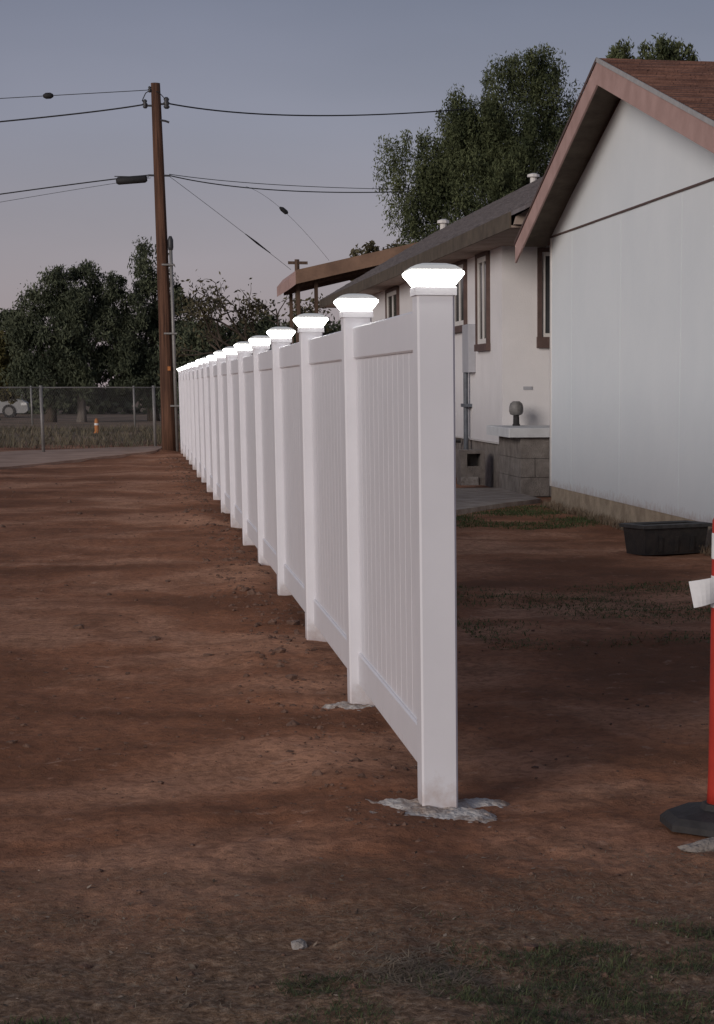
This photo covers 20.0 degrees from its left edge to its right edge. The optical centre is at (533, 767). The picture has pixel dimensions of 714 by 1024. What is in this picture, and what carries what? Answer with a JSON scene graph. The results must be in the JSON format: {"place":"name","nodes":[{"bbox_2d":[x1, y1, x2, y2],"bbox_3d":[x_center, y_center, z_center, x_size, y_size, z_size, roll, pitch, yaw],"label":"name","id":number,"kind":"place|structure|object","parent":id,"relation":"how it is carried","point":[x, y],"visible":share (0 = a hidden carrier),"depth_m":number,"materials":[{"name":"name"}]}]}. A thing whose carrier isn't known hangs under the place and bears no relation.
{"place":"outdoors","nodes":[
{"label":"outdoors","id":0,"kind":"place"},
{"bbox_2d":[0,446,161,468],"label":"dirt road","id":1,"kind":"structure","parent":0,"point":[18,459],"depth_m":41.89,"materials":[{"name":"grey concrete"}]},
{"bbox_2d":[0,422,180,448],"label":"lot grass","id":2,"kind":"structure","parent":0,"point":[91,433],"depth_m":56.13,"materials":[{"name":"green plant"}]},
{"bbox_2d":[246,186,327,258],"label":"overhead wire","id":3,"kind":"object","parent":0,"point":[283,210],"visible":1,"depth_m":48.58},
{"bbox_2d":[0,388,713,1023],"bbox_3d":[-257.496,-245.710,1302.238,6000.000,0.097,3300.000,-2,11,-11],"label":"ground","id":4,"kind":"structure","parent":0,"point":[74,820],"depth_m":7.70,"materials":[{"name":"soil"}]},
{"bbox_2d":[0,330,27,419],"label":"olive bush","id":5,"kind":"object","parent":4,"relation":"on","point":[5,362],"visible":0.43,"depth_m":86.95,"materials":[{"name":"green plant"}]},
{"bbox_2d":[0,399,29,417],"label":"parked car","id":6,"kind":"object","parent":4,"relation":"on","point":[12,406],"visible":0.84,"depth_m":93.83,"materials":[{"name":"paint"}]},
{"bbox_2d":[0,308,40,379],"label":"dark bush","id":7,"kind":"object","parent":4,"relation":"on","point":[2,327],"visible":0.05,"depth_m":98.12,"materials":[{"name":"green plant"}]},
{"bbox_2d":[0,264,99,421],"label":"broad tree","id":8,"kind":"object","parent":4,"relation":"on","point":[57,362],"visible":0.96,"depth_m":81.36,"materials":[{"name":"green plant"}]},
{"bbox_2d":[0,1006,108,1023],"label":"green tuft","id":9,"kind":"object","parent":4,"relation":"on","point":[38,1022],"visible":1,"depth_m":4.63,"materials":[{"name":"green plant"}]},
{"bbox_2d":[0,385,156,452],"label":"chain link fence","id":10,"kind":"object","parent":4,"relation":"on","point":[41,415],"visible":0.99,"depth_m":45.22,"materials":[{"name":"metal"}]},
{"bbox_2d":[0,386,179,426],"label":"chain link fence","id":11,"kind":"object","parent":4,"relation":"on","point":[134,407],"visible":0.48,"depth_m":72.99,"materials":[{"name":"metal"}]},
{"bbox_2d":[94,418,98,432],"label":"marker post","id":12,"kind":"object","parent":4,"relation":"on","point":[96,426],"visible":0.77,"depth_m":63.50,"materials":[{"name":"orange plastic"}]},
{"bbox_2d":[14,380,179,413],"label":"hedgerow","id":13,"kind":"object","parent":4,"relation":"on","point":[98,404],"depth_m":106.76,"materials":[{"name":"green plant"}]},
{"bbox_2d":[60,258,154,421],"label":"broad tree","id":14,"kind":"object","parent":4,"relation":"on","point":[112,326],"visible":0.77,"depth_m":82.70,"materials":[{"name":"green plant"}]},
{"bbox_2d":[109,235,200,420],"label":"tall tree","id":15,"kind":"object","parent":4,"relation":"on","point":[147,285],"visible":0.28,"depth_m":83.91,"materials":[{"name":"green plant"}]},
{"bbox_2d":[142,83,178,451],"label":"utility pole","id":16,"kind":"object","parent":4,"relation":"on","point":[168,392],"visible":0.98,"depth_m":44.98,"materials":[{"name":"brown wood"}]},
{"bbox_2d":[0,104,142,121],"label":"overhead wire","id":17,"kind":"object","parent":16,"relation":"attached to","point":[71,113],"visible":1,"depth_m":44.01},
{"bbox_2d":[0,90,146,98],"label":"overhead wire","id":18,"kind":"object","parent":16,"relation":"attached to","point":[48,95],"visible":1,"depth_m":43.85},
{"bbox_2d":[0,175,147,194],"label":"overhead wire","id":19,"kind":"object","parent":16,"relation":"attached to","point":[121,180],"visible":1,"depth_m":44.41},
{"bbox_2d":[3,178,147,201],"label":"overhead wire","id":20,"kind":"object","parent":16,"relation":"attached to","point":[58,192],"visible":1,"depth_m":44.26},
{"bbox_2d":[172,178,290,269],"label":"overhead wire","id":21,"kind":"object","parent":16,"relation":"attached to","point":[256,242],"visible":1,"depth_m":48.30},
{"bbox_2d":[169,174,408,189],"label":"overhead wire","id":22,"kind":"object","parent":16,"relation":"attached to","point":[284,185],"visible":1,"depth_m":47.98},
{"bbox_2d":[170,175,409,192],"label":"overhead wire","id":23,"kind":"object","parent":16,"relation":"attached to","point":[286,190],"visible":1,"depth_m":48.25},
{"bbox_2d":[170,103,467,115],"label":"overhead wire","id":24,"kind":"object","parent":16,"relation":"attached to","point":[313,115],"visible":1,"depth_m":49.78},
{"bbox_2d":[151,323,215,417],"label":"shrubby tree","id":25,"kind":"object","parent":4,"relation":"on","point":[189,338],"visible":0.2,"depth_m":72.97,"materials":[{"name":"green plant"}]},
{"bbox_2d":[181,316,252,351],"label":"shrubby tree","id":26,"kind":"object","parent":4,"relation":"on","point":[231,342],"visible":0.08,"depth_m":75.16,"materials":[{"name":"green plant"}]},
{"bbox_2d":[154,269,340,376],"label":"twiggy tree","id":27,"kind":"object","parent":4,"relation":"on","point":[220,306],"visible":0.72,"depth_m":63.79,"materials":[{"name":"green plant"}]},
{"bbox_2d":[232,312,295,349],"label":"shrubby tree","id":28,"kind":"object","parent":4,"relation":"on","point":[262,327],"visible":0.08,"depth_m":77.39,"materials":[{"name":"green plant"}]},
{"bbox_2d":[288,259,307,342],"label":"distant pole","id":29,"kind":"object","parent":4,"relation":"on","point":[296,262],"visible":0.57,"depth_m":72.58,"materials":[{"name":"brown wood"}]},
{"bbox_2d":[291,938,307,949],"bbox_3d":[-0.621,0.470,5.328,0.044,0.036,0.041,-2,11,-11],"label":"stone","id":30,"kind":"object","parent":4,"relation":"on","point":[297,944],"visible":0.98,"depth_m":5.31,"materials":[{"name":"grey stone"}]},
{"bbox_2d":[178,295,457,807],"bbox_3d":[-4.062,-4.241,25.785,0.135,1.937,39.167,-2,11,-11],"label":"vinyl fence","id":31,"kind":"object","parent":4,"relation":"on","point":[324,466],"visible":0.95,"depth_m":9.04,"materials":[{"name":"white plastic"}]},
{"bbox_2d":[191,361,197,367],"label":"post cap light","id":32,"kind":"object","parent":31,"relation":"on","point":[194,363],"visible":0.44,"depth_m":32.59,"materials":[{"name":"white plastic"}]},
{"bbox_2d":[196,358,202,365],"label":"post cap light","id":33,"kind":"object","parent":31,"relation":"on","point":[199,361],"visible":0.38,"depth_m":30.23,"materials":[{"name":"white plastic"}]},
{"bbox_2d":[201,357,208,364],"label":"post cap light","id":34,"kind":"object","parent":31,"relation":"on","point":[205,360],"visible":0.57,"depth_m":27.88,"materials":[{"name":"white plastic"}]},
{"bbox_2d":[207,354,216,362],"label":"post cap light","id":35,"kind":"object","parent":31,"relation":"on","point":[211,358],"visible":0.63,"depth_m":25.53,"materials":[{"name":"white plastic"}]},
{"bbox_2d":[214,350,225,359],"bbox_3d":[-3.599,-4.775,23.245,0.185,0.107,0.185,-2,11,-11],"label":"post cap light","id":36,"kind":"object","parent":31,"relation":"on","point":[219,354],"visible":0.63,"depth_m":23.17,"materials":[{"name":"white plastic"}]},
{"bbox_2d":[223,346,237,356],"bbox_3d":[-3.131,-4.324,20.893,0.185,0.107,0.185,-2,11,-11],"label":"post cap light","id":37,"kind":"object","parent":31,"relation":"on","point":[230,351],"visible":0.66,"depth_m":20.82,"materials":[{"name":"white plastic"}]},
{"bbox_2d":[234,341,252,352],"bbox_3d":[-2.664,-3.877,18.540,0.185,0.107,0.185,-2,11,-11],"label":"post cap light","id":38,"kind":"object","parent":31,"relation":"on","point":[243,347],"visible":0.79,"depth_m":18.47,"materials":[{"name":"white plastic"}]},
{"bbox_2d":[248,335,270,348],"bbox_3d":[-2.196,-3.427,16.188,0.185,0.107,0.185,-2,11,-11],"label":"post cap light","id":39,"kind":"object","parent":31,"relation":"on","point":[260,342],"visible":0.85,"depth_m":16.12,"materials":[{"name":"white plastic"}]},
{"bbox_2d":[266,327,294,342],"bbox_3d":[-1.738,-2.980,13.834,0.185,0.107,0.185,-2,11,-11],"label":"post cap light","id":40,"kind":"object","parent":31,"relation":"on","point":[280,334],"visible":1,"depth_m":13.76,"materials":[{"name":"white plastic"}]},
{"bbox_2d":[293,313,327,332],"bbox_3d":[-1.272,-2.540,11.479,0.185,0.107,0.185,-2,11,-11],"label":"post cap light","id":41,"kind":"object","parent":31,"relation":"on","point":[310,322],"visible":0.99,"depth_m":11.41,"materials":[{"name":"white plastic"}]},
{"bbox_2d":[334,294,378,317],"bbox_3d":[-0.806,-2.097,9.126,0.185,0.107,0.185,-2,11,-11],"label":"post cap light","id":42,"kind":"object","parent":31,"relation":"on","point":[356,305],"visible":0.99,"depth_m":9.05,"materials":[{"name":"white plastic"}]},
{"bbox_2d":[402,263,464,296],"bbox_3d":[-0.339,-1.645,6.774,0.185,0.107,0.185,-2,11,-11],"label":"post cap light","id":43,"kind":"object","parent":31,"relation":"on","point":[432,278],"visible":0.99,"depth_m":6.70,"materials":[{"name":"white plastic"}]},
{"bbox_2d":[323,317,340,335],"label":"shrubby tree","id":44,"kind":"object","parent":4,"relation":"on","point":[334,325],"visible":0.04,"depth_m":79.79,"materials":[{"name":"green plant"}]},
{"bbox_2d":[277,242,416,343],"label":"patio cover","id":45,"kind":"object","parent":4,"relation":"on","point":[315,278],"visible":0.57,"depth_m":50.60,"materials":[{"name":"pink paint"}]},
{"bbox_2d":[321,701,374,710],"bbox_3d":[-0.837,-0.285,9.385,0.742,0.043,0.415,1,11,4],"label":"cement footing","id":46,"kind":"object","parent":4,"relation":"on","point":[344,704],"visible":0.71,"depth_m":9.34,"materials":[{"name":"grey concrete"}]},
{"bbox_2d":[0,457,713,1023],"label":"soil clods","id":47,"kind":"object","parent":4,"relation":"on","point":[294,723],"visible":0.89,"depth_m":9.71,"materials":[{"name":"brown soil"}]},
{"bbox_2d":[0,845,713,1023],"bbox_3d":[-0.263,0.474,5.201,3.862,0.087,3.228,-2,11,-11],"label":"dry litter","id":48,"kind":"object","parent":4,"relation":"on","point":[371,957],"visible":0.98,"depth_m":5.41,"materials":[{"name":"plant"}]},
{"bbox_2d":[349,237,402,280],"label":"roofline shrub","id":49,"kind":"object","parent":4,"relation":"on","point":[371,249],"visible":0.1,"depth_m":72.05,"materials":[{"name":"green plant"}]},
{"bbox_2d":[308,939,530,1009],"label":"dry grass","id":50,"kind":"object","parent":4,"relation":"on","point":[428,967],"visible":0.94,"depth_m":5.04,"materials":[{"name":"brown plant"}]},
{"bbox_2d":[319,173,549,487],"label":"long house","id":51,"kind":"structure","parent":4,"relation":"on","point":[502,327],"depth_m":28.87,"materials":[{"name":"grey paint"}]},
{"bbox_2d":[385,286,399,318],"bbox_3d":[-2.783,-8.882,39.576,0.080,1.080,1.890,-2,11,-11],"label":"window","id":52,"kind":"structure","parent":51,"relation":"in","point":[392,305],"depth_m":39.51,"materials":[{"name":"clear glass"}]},
{"bbox_2d":[452,259,467,332],"bbox_3d":[-1.167,-7.351,31.399,0.080,1.080,1.340,-2,11,-11],"label":"window","id":53,"kind":"structure","parent":51,"relation":"in","point":[460,300],"depth_m":31.21,"materials":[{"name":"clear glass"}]},
{"bbox_2d":[474,251,490,351],"bbox_3d":[-0.747,-6.791,29.307,0.080,1.400,1.040,-2,11,-11],"label":"window","id":54,"kind":"structure","parent":51,"relation":"in","point":[482,260],"depth_m":29.32,"materials":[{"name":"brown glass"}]},
{"bbox_2d":[536,247,549,347],"bbox_3d":[0.654,-6.561,28.095,1.240,1.360,0.076,-2,11,-11],"label":"window","id":55,"kind":"structure","parent":51,"relation":"in","point":[543,254],"depth_m":27.99,"materials":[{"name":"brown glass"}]},
{"bbox_2d":[366,798,509,827],"bbox_3d":[-0.338,0.148,7.078,0.666,0.072,0.736,-2,11,-11],"label":"cement footing","id":56,"kind":"object","parent":4,"relation":"on","point":[467,810],"visible":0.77,"depth_m":7.01,"materials":[{"name":"grey concrete"}]},
{"bbox_2d":[457,449,484,484],"bbox_3d":[-0.910,-4.359,29.151,0.351,0.500,0.430,-2,11,-11],"label":"hollow block","id":57,"kind":"object","parent":4,"relation":"on","point":[470,466],"depth_m":28.99,"materials":[{"name":"concrete"}]},
{"bbox_2d":[371,42,583,245],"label":"pepper tree","id":58,"kind":"object","parent":4,"relation":"on","point":[474,147],"visible":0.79,"depth_m":59.78,"materials":[{"name":"green plant"}]},
{"bbox_2d":[256,909,713,1023],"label":"green grass","id":59,"kind":"structure","parent":4,"relation":"on","point":[553,1012],"depth_m":4.90,"materials":[{"name":"green plant"}]},
{"bbox_2d":[456,488,540,514],"bbox_3d":[-1.179,-3.331,25.290,2.600,0.080,5.850,-2,11,-11],"label":"concrete pad","id":60,"kind":"object","parent":4,"relation":"on","point":[469,500],"visible":0.36,"depth_m":25.37,"materials":[{"name":"grey concrete"}]},
{"bbox_2d":[486,425,550,496],"bbox_3d":[0.069,-4.210,27.522,1.150,0.915,1.760,-2,11,-11],"label":"block stoop","id":61,"kind":"object","parent":4,"relation":"on","point":[524,459],"visible":0.7,"depth_m":26.76,"materials":[{"name":"grey concrete"}]},
{"bbox_2d":[509,401,522,425],"bbox_3d":[-0.242,-4.917,27.896,0.200,0.334,0.195,-2,11,-11],"label":"globe lamp","id":62,"kind":"object","parent":61,"relation":"on","point":[515,409],"visible":1,"depth_m":27.82,"materials":[{"name":"grey glass"}]},
{"bbox_2d":[456,504,607,529],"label":"pad weeds","id":63,"kind":"object","parent":4,"relation":"on","point":[516,512],"visible":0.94,"depth_m":22.06,"materials":[{"name":"green plant"}]},
{"bbox_2d":[457,579,710,649],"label":"yard weeds","id":64,"kind":"object","parent":4,"relation":"on","point":[602,610],"visible":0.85,"depth_m":13.39,"materials":[{"name":"green plant"}]},
{"bbox_2d":[514,57,713,548],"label":"gabled building","id":65,"kind":"structure","parent":4,"relation":"on","point":[619,217],"depth_m":20.41,"materials":[{"name":"white paint"}]},
{"bbox_2d":[540,498,711,555],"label":"wall weeds","id":66,"kind":"object","parent":4,"relation":"on","point":[574,510],"depth_m":22.36,"materials":[{"name":"plant"}]},
{"bbox_2d":[605,33,698,60],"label":"pepper tree","id":67,"kind":"object","parent":4,"relation":"on","point":[665,51],"visible":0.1,"depth_m":62.59,"materials":[{"name":"green plant"}]},
{"bbox_2d":[619,520,711,555],"bbox_3d":[1.167,-2.037,17.792,0.736,0.268,0.396,-6,12,-30],"label":"plastic tub","id":68,"kind":"object","parent":4,"relation":"on","point":[665,537],"visible":0.99,"depth_m":17.65,"materials":[{"name":"black plastic"}]},
{"bbox_2d":[660,518,713,836],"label":"traffic delineator","id":69,"kind":"object","parent":4,"relation":"on","point":[694,818],"visible":0.98,"depth_m":6.70,"materials":[{"name":"red rubber"}]},
{"bbox_2d":[689,577,713,607],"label":"paper tag","id":70,"kind":"object","parent":69,"relation":"attached to","point":[702,592],"visible":1,"depth_m":6.58,"materials":[{"name":"white paper"}]},
{"bbox_2d":[677,837,713,852],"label":"concrete chunk","id":71,"kind":"object","parent":4,"relation":"on","point":[701,845],"visible":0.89,"depth_m":6.40,"materials":[{"name":"grey concrete"}]},
{"bbox_2d":[0,0,713,386],"label":"sky","id":72,"kind":"structure","parent":0,"point":[291,57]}
]}

